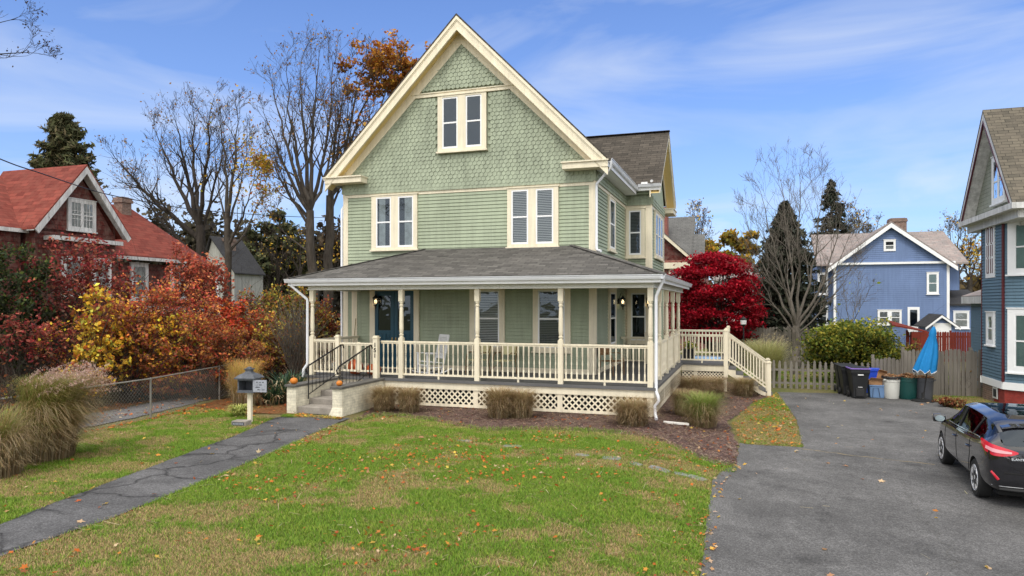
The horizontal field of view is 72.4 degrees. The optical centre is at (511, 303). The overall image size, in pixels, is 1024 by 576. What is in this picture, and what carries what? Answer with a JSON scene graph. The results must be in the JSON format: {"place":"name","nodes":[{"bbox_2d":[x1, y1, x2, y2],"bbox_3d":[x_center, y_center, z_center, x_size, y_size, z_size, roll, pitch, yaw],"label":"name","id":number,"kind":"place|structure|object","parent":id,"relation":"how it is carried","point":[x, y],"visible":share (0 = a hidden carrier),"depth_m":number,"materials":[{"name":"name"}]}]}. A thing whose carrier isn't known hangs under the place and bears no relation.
{"place":"outdoors","nodes":[
{"label":"outdoors","id":0,"kind":"place"},
{"bbox_2d":[0,407,273,523],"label":"side lawn","id":1,"kind":"structure","parent":0,"point":[95,466],"depth_m":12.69,"materials":[{"name":"plant"}]},
{"bbox_2d":[0,402,48,478],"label":"maiden grass","id":2,"kind":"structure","parent":1,"relation":"on","point":[11,458],"depth_m":12.18,"materials":[{"name":"beige plant"}]},
{"bbox_2d":[0,360,122,463],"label":"maiden grass","id":3,"kind":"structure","parent":1,"relation":"on","point":[62,410],"depth_m":13.30,"materials":[{"name":"beige plant"}]},
{"bbox_2d":[231,367,266,425],"bbox_3d":[-6.497,2.290,17.485,0.853,1.420,0.780,0,0,9],"label":"mailbox","id":4,"kind":"object","parent":1,"relation":"on","point":[250,382],"visible":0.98,"depth_m":17.49,"materials":[{"name":"paint"}]},
{"bbox_2d":[0,416,348,555],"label":"garden path","id":5,"kind":"structure","parent":0,"point":[119,495],"depth_m":11.65,"materials":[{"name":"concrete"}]},
{"bbox_2d":[79,362,334,427],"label":"neighbour driveway","id":6,"kind":"structure","parent":0,"point":[134,412],"depth_m":19.84,"materials":[{"name":"asphalt"}]},
{"bbox_2d":[219,357,265,405],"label":"maiden grass","id":7,"kind":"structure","parent":0,"point":[238,398],"depth_m":20.34,"materials":[{"name":"plant"}]},
{"bbox_2d":[0,415,732,575],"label":"lawn","id":8,"kind":"structure","parent":0,"point":[406,566],"depth_m":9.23,"materials":[{"name":"green plant"}]},
{"bbox_2d":[3,415,726,575],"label":"fallen leaves","id":9,"kind":"object","parent":8,"relation":"on","point":[259,536],"visible":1,"depth_m":11.95,"materials":[{"name":"orange plant"}]},
{"bbox_2d":[342,411,737,471],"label":"edge grass","id":10,"kind":"structure","parent":8,"relation":"on","point":[536,430],"depth_m":16.39,"materials":[{"name":"green plant"}]},
{"bbox_2d":[0,314,982,572],"bbox_3d":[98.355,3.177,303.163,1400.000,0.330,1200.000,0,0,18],"label":"ground","id":11,"kind":"structure","parent":0,"point":[736,438],"depth_m":19.43,"materials":[{"name":"brown soil"}]},
{"bbox_2d":[0,0,63,66],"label":"bare tree","id":12,"kind":"object","parent":11,"relation":"on","point":[51,50],"visible":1,"depth_m":15.17,"materials":[{"name":"brown plant"}]},
{"bbox_2d":[0,226,74,396],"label":"evergreen shrub","id":13,"kind":"object","parent":11,"relation":"on","point":[30,306],"visible":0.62,"depth_m":22.35,"materials":[{"name":"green plant"}]},
{"bbox_2d":[0,278,81,404],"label":"sumac shrub","id":14,"kind":"object","parent":11,"relation":"on","point":[9,324],"visible":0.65,"depth_m":20.83,"materials":[{"name":"red plant"}]},
{"bbox_2d":[25,111,103,182],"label":"cedar tree","id":15,"kind":"object","parent":11,"relation":"on","point":[61,146],"visible":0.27,"depth_m":57.07,"materials":[{"name":"green plant"}]},
{"bbox_2d":[0,347,143,411],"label":"thicket shrub","id":16,"kind":"object","parent":11,"relation":"on","point":[97,388],"visible":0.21,"depth_m":19.59,"materials":[{"name":"orange plant"}]},
{"bbox_2d":[38,266,137,406],"bbox_3d":[-12.322,0.942,20.442,2.665,4.237,2.406,0,0,44],"label":"yellow sapling","id":17,"kind":"object","parent":11,"relation":"on","point":[85,321],"visible":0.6,"depth_m":20.34,"materials":[{"name":"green plant"}]},
{"bbox_2d":[46,304,147,405],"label":"yellow shrub","id":18,"kind":"object","parent":11,"relation":"on","point":[107,359],"visible":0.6,"depth_m":20.34,"materials":[{"name":"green plant"}]},
{"bbox_2d":[0,164,221,382],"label":"red shingled house","id":19,"kind":"structure","parent":11,"relation":"on","point":[28,198],"depth_m":29.33,"materials":[{"name":"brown wood"}]},
{"bbox_2d":[66,197,97,233],"bbox_3d":[-17.976,-3.692,29.281,0.134,1.385,1.380,0,0,18],"label":"window","id":20,"kind":"structure","parent":19,"relation":"in","point":[79,211],"depth_m":29.24,"materials":[{"name":"white paint"}]},
{"bbox_2d":[129,262,148,300],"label":"window","id":21,"kind":"structure","parent":19,"relation":"in","point":[145,266],"depth_m":32.74,"materials":[{"name":"glass"}]},
{"bbox_2d":[41,226,218,401],"bbox_3d":[-11.726,0.269,21.335,4.735,5.587,2.822,0,0,27],"label":"sumac shrub","id":22,"kind":"object","parent":11,"relation":"on","point":[118,357],"visible":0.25,"depth_m":21.28,"materials":[{"name":"red plant"}]},
{"bbox_2d":[0,361,278,430],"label":"chain link fence","id":23,"kind":"object","parent":11,"relation":"on","point":[176,374],"visible":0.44,"depth_m":18.67,"materials":[{"name":"metal"}]},
{"bbox_2d":[1,360,334,409],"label":"leaf covered verge","id":24,"kind":"structure","parent":11,"relation":"on","point":[113,406],"depth_m":21.08,"materials":[{"name":"plant"}]},
{"bbox_2d":[14,274,146,400],"bbox_3d":[-13.354,1.063,21.028,3.066,4.000,4.051,0,0,40],"label":"thicket shrub","id":25,"kind":"object","parent":24,"relation":"on","point":[45,329],"visible":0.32,"depth_m":20.97,"materials":[{"name":"red plant"}]},
{"bbox_2d":[2,217,161,371],"bbox_3d":[-15.104,0.142,22.662,6.834,5.846,4.207,0,0,-13],"label":"sumac shrub","id":26,"kind":"object","parent":24,"relation":"on","point":[64,286],"visible":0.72,"depth_m":22.73,"materials":[{"name":"red plant"}]},
{"bbox_2d":[2,187,255,398],"bbox_3d":[-12.675,-0.256,22.388,8.321,6.637,6.112,0,0,0],"label":"thicket shrub","id":27,"kind":"object","parent":24,"relation":"on","point":[109,292],"visible":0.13,"depth_m":22.18,"materials":[{"name":"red plant"}]},
{"bbox_2d":[61,268,217,403],"bbox_3d":[-11.143,0.960,21.114,4.430,4.206,2.855,0,0,0],"label":"orange shrub","id":28,"kind":"object","parent":24,"relation":"on","point":[144,335],"visible":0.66,"depth_m":21.13,"materials":[{"name":"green plant"}]},
{"bbox_2d":[117,315,207,400],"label":"barberry shrub","id":29,"kind":"object","parent":24,"relation":"on","point":[152,371],"visible":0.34,"depth_m":21.49,"materials":[{"name":"red plant"}]},
{"bbox_2d":[117,368,221,404],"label":"thicket shrub","id":30,"kind":"object","parent":24,"relation":"on","point":[184,379],"visible":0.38,"depth_m":21.76,"materials":[{"name":"orange plant"}]},
{"bbox_2d":[123,271,229,397],"bbox_3d":[-10.916,0.947,22.652,4.123,4.226,3.326,0,0,0],"label":"yellow sapling","id":31,"kind":"object","parent":24,"relation":"on","point":[171,329],"visible":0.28,"depth_m":22.15,"materials":[{"name":"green plant"}]},
{"bbox_2d":[93,208,288,395],"bbox_3d":[-10.709,0.012,22.609,6.881,6.100,4.459,0,0,0],"label":"thicket shrub","id":32,"kind":"object","parent":24,"relation":"on","point":[165,294],"visible":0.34,"depth_m":22.63,"materials":[{"name":"orange plant"}]},
{"bbox_2d":[94,77,254,256],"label":"bare tree","id":33,"kind":"object","parent":11,"relation":"on","point":[196,215],"visible":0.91,"depth_m":43.84,"materials":[{"name":"brown plant"}]},
{"bbox_2d":[161,191,255,349],"bbox_3d":[-11.191,-0.544,25.252,4.439,7.203,2.353,0,0,29],"label":"maple sapling","id":34,"kind":"object","parent":11,"relation":"on","point":[196,272],"visible":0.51,"depth_m":25.29,"materials":[{"name":"orange plant"}]},
{"bbox_2d":[175,280,261,387],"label":"red shrub","id":35,"kind":"object","parent":11,"relation":"on","point":[241,310],"visible":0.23,"depth_m":24.87,"materials":[{"name":"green plant"}]},
{"bbox_2d":[99,181,340,322],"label":"wooded hillside","id":36,"kind":"structure","parent":11,"relation":"on","point":[188,239],"depth_m":78.09,"materials":[{"name":"green plant"}]},
{"bbox_2d":[157,387,301,417],"bbox_3d":[-7.075,2.994,22.444,4.356,0.001,8.226,0,0,2],"label":"leafy bed","id":37,"kind":"object","parent":11,"relation":"on","point":[267,409],"visible":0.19,"depth_m":20.25,"materials":[{"name":"brown plant"}]},
{"bbox_2d":[255,385,286,405],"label":"yucca plant","id":38,"kind":"object","parent":37,"relation":"on","point":[272,397],"visible":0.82,"depth_m":20.76,"materials":[{"name":"plant"}]},
{"bbox_2d":[259,288,329,377],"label":"twiggy shrub","id":39,"kind":"object","parent":37,"relation":"on","point":[298,358],"visible":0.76,"depth_m":24.29,"materials":[{"name":"brown plant"}]},
{"bbox_2d":[180,317,285,394],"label":"russet shrub","id":40,"kind":"object","parent":11,"relation":"on","point":[266,363],"visible":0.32,"depth_m":23.30,"materials":[{"name":"orange plant"}]},
{"bbox_2d":[205,236,270,329],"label":"grey gabled house","id":41,"kind":"structure","parent":11,"relation":"on","point":[251,272],"depth_m":54.73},
{"bbox_2d":[154,258,322,401],"bbox_3d":[-9.047,0.754,22.327,5.892,4.618,3.148,0,0,0],"label":"thicket shrub","id":42,"kind":"object","parent":11,"relation":"on","point":[205,355],"visible":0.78,"depth_m":21.95,"materials":[{"name":"orange plant"}]},
{"bbox_2d":[195,84,291,318],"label":"bare tree","id":43,"kind":"object","parent":11,"relation":"on","point":[228,217],"visible":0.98,"depth_m":40.87,"materials":[{"name":"brown plant"}]},
{"bbox_2d":[243,209,307,324],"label":"magnolia tree","id":44,"kind":"object","parent":11,"relation":"on","point":[253,234],"visible":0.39,"depth_m":61.91,"materials":[{"name":"green plant"}]},
{"bbox_2d":[246,292,321,387],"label":"gold shrub","id":45,"kind":"object","parent":11,"relation":"on","point":[271,348],"visible":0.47,"depth_m":24.77,"materials":[{"name":"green plant"}]},
{"bbox_2d":[248,203,340,375],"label":"gold shrub","id":46,"kind":"object","parent":11,"relation":"on","point":[275,300],"visible":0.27,"depth_m":28.91,"materials":[{"name":"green plant"}]},
{"bbox_2d":[262,228,334,325],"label":"bare tree","id":47,"kind":"object","parent":11,"relation":"on","point":[300,269],"visible":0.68,"depth_m":59.94,"materials":[{"name":"brown plant"}]},
{"bbox_2d":[244,13,361,331],"bbox_3d":[-11.905,-7.150,40.309,6.623,20.963,7.176,0,0,-21],"label":"bare tree","id":48,"kind":"object","parent":11,"relation":"on","point":[307,196],"visible":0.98,"depth_m":39.91,"materials":[{"name":"brown plant"}]},
{"bbox_2d":[295,291,340,369],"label":"wine shrub","id":49,"kind":"object","parent":11,"relation":"on","point":[331,325],"visible":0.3,"depth_m":29.79,"materials":[{"name":"brown plant"}]},
{"bbox_2d":[284,344,383,416],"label":"entry steps","id":50,"kind":"structure","parent":11,"relation":"on","point":[325,396],"depth_m":19.49,"materials":[{"name":"concrete"}]},
{"bbox_2d":[306,29,430,348],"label":"oak tree","id":51,"kind":"object","parent":11,"relation":"on","point":[390,59],"visible":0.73,"depth_m":41.68,"materials":[{"name":"brown plant"}]},
{"bbox_2d":[283,13,772,419],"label":"green house","id":52,"kind":"structure","parent":11,"relation":"on","point":[495,200],"depth_m":22.76,"materials":[{"name":"green wood"}]},
{"bbox_2d":[375,291,393,366],"bbox_3d":[-4.378,0.853,23.967,0.735,2.605,0.120,0,0,18],"label":"door","id":53,"kind":"structure","parent":52,"relation":"in","point":[384,312],"depth_m":23.98,"materials":[{"name":"blue paint"}]},
{"bbox_2d":[369,192,418,251],"bbox_3d":[-4.024,-2.782,23.884,1.820,1.945,0.134,0,0,18],"label":"window","id":54,"kind":"structure","parent":52,"relation":"in","point":[394,217],"depth_m":23.86,"materials":[{"name":"white paint"}]},
{"bbox_2d":[394,291,413,367],"bbox_3d":[-3.670,0.853,23.731,0.735,2.605,0.120,0,0,18],"label":"door","id":55,"kind":"structure","parent":52,"relation":"in","point":[408,308],"depth_m":23.73,"materials":[{"name":"blue paint"}]},
{"bbox_2d":[412,334,451,373],"bbox_3d":[-2.517,1.582,22.022,1.114,1.233,0.690,0,0,-39],"label":"rocking chair","id":56,"kind":"object","parent":52,"relation":"on","point":[442,337],"visible":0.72,"depth_m":22.06,"materials":[{"name":"white paint"}]},
{"bbox_2d":[436,90,487,153],"bbox_3d":[-1.653,-5.968,23.027,1.800,1.935,0.144,0,0,18],"label":"window","id":57,"kind":"structure","parent":52,"relation":"in","point":[462,117],"depth_m":22.99,"materials":[{"name":"white paint"}]},
{"bbox_2d":[469,289,504,351],"bbox_3d":[-0.816,0.448,22.816,1.300,2.205,0.134,0,0,18],"label":"window","id":58,"kind":"structure","parent":52,"relation":"in","point":[492,303],"depth_m":22.80,"materials":[{"name":"white paint"}]},
{"bbox_2d":[505,185,559,247],"bbox_3d":[0.655,-2.768,22.327,1.780,1.975,0.134,0,0,18],"label":"window","id":59,"kind":"structure","parent":52,"relation":"in","point":[532,211],"depth_m":22.30,"materials":[{"name":"white paint"}]},
{"bbox_2d":[531,288,570,353],"bbox_3d":[1.248,0.448,22.130,1.310,2.205,0.134,0,0,18],"label":"window","id":60,"kind":"structure","parent":52,"relation":"in","point":[545,301],"depth_m":22.16,"materials":[{"name":"white paint"}]},
{"bbox_2d":[607,194,617,253],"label":"window","id":61,"kind":"structure","parent":52,"relation":"in","point":[611,201],"depth_m":24.22,"materials":[{"name":"white paint"}]},
{"bbox_2d":[607,288,617,349],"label":"window","id":62,"kind":"structure","parent":52,"relation":"in","point":[612,292],"depth_m":24.25,"materials":[{"name":"white paint"}]},
{"bbox_2d":[625,207,645,258],"bbox_3d":[4.757,-2.732,26.991,0.800,1.965,0.134,0,0,18],"label":"window","id":63,"kind":"structure","parent":52,"relation":"in","point":[635,217],"depth_m":27.00,"materials":[{"name":"white paint"}]},
{"bbox_2d":[626,288,647,343],"bbox_3d":[4.864,0.458,26.955,0.930,2.185,0.134,0,0,18],"label":"window","id":64,"kind":"structure","parent":52,"relation":"in","point":[637,309],"depth_m":26.97,"materials":[{"name":"white paint"}]},
{"bbox_2d":[654,210,664,261],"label":"window","id":65,"kind":"structure","parent":52,"relation":"in","point":[658,223],"depth_m":28.47,"materials":[{"name":"glass"}]},
{"bbox_2d":[345,380,767,465],"bbox_3d":[2.620,3.161,23.054,11.248,0.330,16.013,0,0,18],"label":"mulch bed","id":66,"kind":"object","parent":11,"relation":"on","point":[635,431],"visible":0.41,"depth_m":17.85,"materials":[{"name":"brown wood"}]},
{"bbox_2d":[361,384,402,411],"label":"grass clump","id":67,"kind":"object","parent":66,"relation":"on","point":[380,398],"visible":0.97,"depth_m":19.42,"materials":[{"name":"plant"}]},
{"bbox_2d":[389,385,429,412],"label":"grass clump","id":68,"kind":"object","parent":66,"relation":"on","point":[409,400],"visible":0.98,"depth_m":19.24,"materials":[{"name":"plant"}]},
{"bbox_2d":[473,385,524,418],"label":"grass clump","id":69,"kind":"object","parent":66,"relation":"on","point":[496,403],"visible":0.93,"depth_m":18.26,"materials":[{"name":"plant"}]},
{"bbox_2d":[495,387,544,418],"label":"grass clump","id":70,"kind":"object","parent":66,"relation":"on","point":[524,402],"visible":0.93,"depth_m":18.28,"materials":[{"name":"plant"}]},
{"bbox_2d":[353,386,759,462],"bbox_3d":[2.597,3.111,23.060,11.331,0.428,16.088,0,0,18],"label":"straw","id":71,"kind":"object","parent":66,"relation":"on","point":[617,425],"visible":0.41,"depth_m":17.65,"materials":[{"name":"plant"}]},
{"bbox_2d":[599,395,662,426],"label":"grass clump","id":72,"kind":"object","parent":66,"relation":"on","point":[632,414],"visible":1,"depth_m":17.11,"materials":[{"name":"plant"}]},
{"bbox_2d":[661,388,709,416],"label":"grass clump","id":73,"kind":"object","parent":66,"relation":"on","point":[677,397],"visible":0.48,"depth_m":19.29,"materials":[{"name":"plant"}]},
{"bbox_2d":[671,374,716,394],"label":"grass clump","id":74,"kind":"object","parent":66,"relation":"on","point":[692,383],"visible":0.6,"depth_m":22.73,"materials":[{"name":"plant"}]},
{"bbox_2d":[670,390,732,427],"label":"grass clump","id":75,"kind":"object","parent":66,"relation":"on","point":[702,411],"visible":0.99,"depth_m":17.96,"materials":[{"name":"plant"}]},
{"bbox_2d":[695,374,736,397],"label":"grass clump","id":76,"kind":"object","parent":66,"relation":"on","point":[720,386],"visible":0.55,"depth_m":23.57,"materials":[{"name":"plant"}]},
{"bbox_2d":[729,377,763,396],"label":"grass clump","id":77,"kind":"object","parent":66,"relation":"on","point":[742,387],"visible":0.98,"depth_m":24.93,"materials":[{"name":"plant"}]},
{"bbox_2d":[303,346,948,390],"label":"back yard","id":78,"kind":"structure","parent":11,"relation":"on","point":[737,369],"depth_m":33.52,"materials":[{"name":"plant"}]},
{"bbox_2d":[664,250,774,354],"bbox_3d":[10.685,0.289,36.990,6.232,6.283,5.438,0,0,0],"label":"japanese maple","id":79,"kind":"object","parent":78,"relation":"on","point":[734,294],"visible":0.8,"depth_m":35.95,"materials":[{"name":"red plant"}]},
{"bbox_2d":[734,332,795,383],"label":"maiden grass","id":80,"kind":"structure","parent":78,"relation":"on","point":[770,353],"depth_m":29.12,"materials":[{"name":"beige plant"}]},
{"bbox_2d":[718,326,833,368],"bbox_3d":[14.124,2.210,36.319,6.726,2.380,0.161,0,0,16],"label":"back fence","id":81,"kind":"object","parent":78,"relation":"on","point":[763,331],"visible":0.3,"depth_m":36.38,"materials":[{"name":"brown wood"}]},
{"bbox_2d":[748,200,833,345],"bbox_3d":[14.991,-1.214,38.569,5.512,9.088,5.992,0,0,0],"label":"spruce tree","id":82,"kind":"object","parent":78,"relation":"on","point":[777,318],"visible":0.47,"depth_m":37.67,"materials":[{"name":"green plant"}]},
{"bbox_2d":[727,138,876,374],"bbox_3d":[13.526,-2.333,33.645,6.662,11.816,6.533,0,0,0],"label":"bare tree","id":83,"kind":"object","parent":78,"relation":"on","point":[796,318],"visible":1,"depth_m":32.95,"materials":[{"name":"grey plant"}]},
{"bbox_2d":[756,287,955,382],"bbox_3d":[14.802,1.342,29.663,8.460,4.102,5.547,0,0,0],"label":"viburnum bush","id":84,"kind":"object","parent":78,"relation":"on","point":[848,341],"visible":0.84,"depth_m":28.97,"materials":[{"name":"green plant"}]},
{"bbox_2d":[664,207,708,349],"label":"red brick house","id":85,"kind":"structure","parent":11,"relation":"on","point":[682,239],"depth_m":47.31,"materials":[{"name":"brown brick"}]},
{"bbox_2d":[676,198,720,251],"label":"bare tree","id":86,"kind":"object","parent":11,"relation":"on","point":[698,230],"visible":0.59,"depth_m":61.81,"materials":[{"name":"grey plant"}]},
{"bbox_2d":[705,227,761,262],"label":"autumn tree","id":87,"kind":"object","parent":11,"relation":"on","point":[727,238],"visible":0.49,"depth_m":77.64,"materials":[{"name":"yellow plant"}]},
{"bbox_2d":[731,398,800,446],"bbox_3d":[7.668,3.300,21.430,1.757,0.055,10.510,0,0,18],"label":"grass strip","id":88,"kind":"object","parent":11,"relation":"on","point":[768,428],"depth_m":18.27,"materials":[{"name":"plant"}]},
{"bbox_2d":[733,394,799,445],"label":"fallen leaves","id":89,"kind":"object","parent":88,"relation":"on","point":[776,429],"visible":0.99,"depth_m":19.27,"materials":[{"name":"orange plant"}]},
{"bbox_2d":[731,392,802,446],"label":"grass patch","id":90,"kind":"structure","parent":88,"relation":"on","point":[766,420],"depth_m":19.30,"materials":[{"name":"green plant"}]},
{"bbox_2d":[808,178,853,292],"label":"spruce tree","id":91,"kind":"object","parent":11,"relation":"on","point":[830,200],"visible":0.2,"depth_m":65.56,"materials":[{"name":"green plant"}]},
{"bbox_2d":[771,360,948,393],"bbox_3d":[13.604,2.800,26.931,7.153,1.200,0.172,0,0,18],"label":"picket fence","id":92,"kind":"object","parent":11,"relation":"on","point":[802,382],"visible":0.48,"depth_m":27.49,"materials":[{"name":"wood"}]},
{"bbox_2d":[871,354,900,383],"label":"garden gate","id":93,"kind":"structure","parent":11,"relation":"on","point":[888,365],"depth_m":26.23,"materials":[{"name":"grey wood"}]},
{"bbox_2d":[809,218,971,350],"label":"blue house","id":94,"kind":"structure","parent":11,"relation":"on","point":[917,273],"depth_m":50.06,"materials":[{"name":"blue wood"}]},
{"bbox_2d":[913,314,960,335],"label":"garden shed","id":95,"kind":"structure","parent":11,"relation":"on","point":[941,323],"depth_m":45.28,"materials":[{"name":"grey"}]},
{"bbox_2d":[906,330,970,361],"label":"red fence","id":96,"kind":"object","parent":11,"relation":"on","point":[950,338],"visible":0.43,"depth_m":40.50,"materials":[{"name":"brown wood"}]},
{"bbox_2d":[901,347,982,395],"bbox_3d":[15.870,2.490,25.544,3.116,1.820,0.160,0,0,8],"label":"stockade fence","id":97,"kind":"object","parent":11,"relation":"on","point":[956,386],"visible":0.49,"depth_m":25.44,"materials":[{"name":"grey wood"}]},
{"bbox_2d":[921,208,978,288],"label":"bare tree","id":98,"kind":"object","parent":11,"relation":"on","point":[955,224],"visible":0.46,"depth_m":61.89,"materials":[{"name":"brown plant"}]},
{"bbox_2d":[954,234,980,291],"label":"autumn tree","id":99,"kind":"object","parent":11,"relation":"on","point":[970,279],"visible":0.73,"depth_m":55.92,"materials":[{"name":"yellow plant"}]},
{"bbox_2d":[958,107,1023,403],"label":"teal house","id":100,"kind":"structure","parent":11,"relation":"on","point":[992,211],"depth_m":23.08,"materials":[{"name":"blue wood"}]},
{"bbox_2d":[989,156,1007,206],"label":"window","id":101,"kind":"structure","parent":100,"relation":"in","point":[998,196],"depth_m":23.36,"materials":[{"name":"glass"}]},
{"bbox_2d":[1005,222,1023,275],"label":"window","id":102,"kind":"structure","parent":100,"relation":"in","point":[1015,233],"depth_m":22.46,"materials":[{"name":"white paint"}]},
{"bbox_2d":[1005,308,1023,374],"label":"window","id":103,"kind":"structure","parent":100,"relation":"in","point":[1015,316],"depth_m":22.46,"materials":[{"name":"white paint"}]},
{"bbox_2d":[0,0,1023,283],"label":"sky","id":104,"kind":"structure","parent":0,"point":[896,93],"materials":[{"name":"blue"}]},
{"bbox_2d":[700,392,1023,575],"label":"driveway","id":105,"kind":"structure","parent":0,"point":[850,519],"depth_m":11.48,"materials":[{"name":"grey asphalt"}]},
{"bbox_2d":[845,366,870,397],"bbox_3d":[12.262,2.769,24.821,0.670,1.092,0.828,0,0,12],"label":"wheelie bin","id":106,"kind":"object","parent":105,"relation":"on","point":[858,377],"visible":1,"depth_m":24.51,"materials":[{"name":"plastic"}]},
{"bbox_2d":[881,373,900,398],"bbox_3d":[13.369,2.875,24.667,0.656,0.885,0.670,0,0,40],"label":"trash can","id":107,"kind":"object","parent":105,"relation":"on","point":[891,383],"visible":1,"depth_m":24.46,"materials":[{"name":"white plastic"}]},
{"bbox_2d":[898,372,917,399],"bbox_3d":[13.860,2.853,24.531,0.671,0.930,0.711,0,0,-4],"label":"trash can","id":108,"kind":"object","parent":105,"relation":"on","point":[908,386],"visible":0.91,"depth_m":24.30,"materials":[{"name":"green plastic"}]},
{"bbox_2d":[911,326,937,402],"bbox_3d":[14.095,2.042,23.908,0.837,2.553,0.720,0,0,0],"label":"patio umbrella","id":109,"kind":"object","parent":105,"relation":"on","point":[926,362],"visible":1,"depth_m":23.74,"materials":[{"name":"blue fabric"}]},
{"bbox_2d":[932,402,1023,496],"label":"parked car","id":110,"kind":"object","parent":105,"relation":"on","point":[982,443],"visible":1,"depth_m":11.90,"materials":[{"name":"black paint"}]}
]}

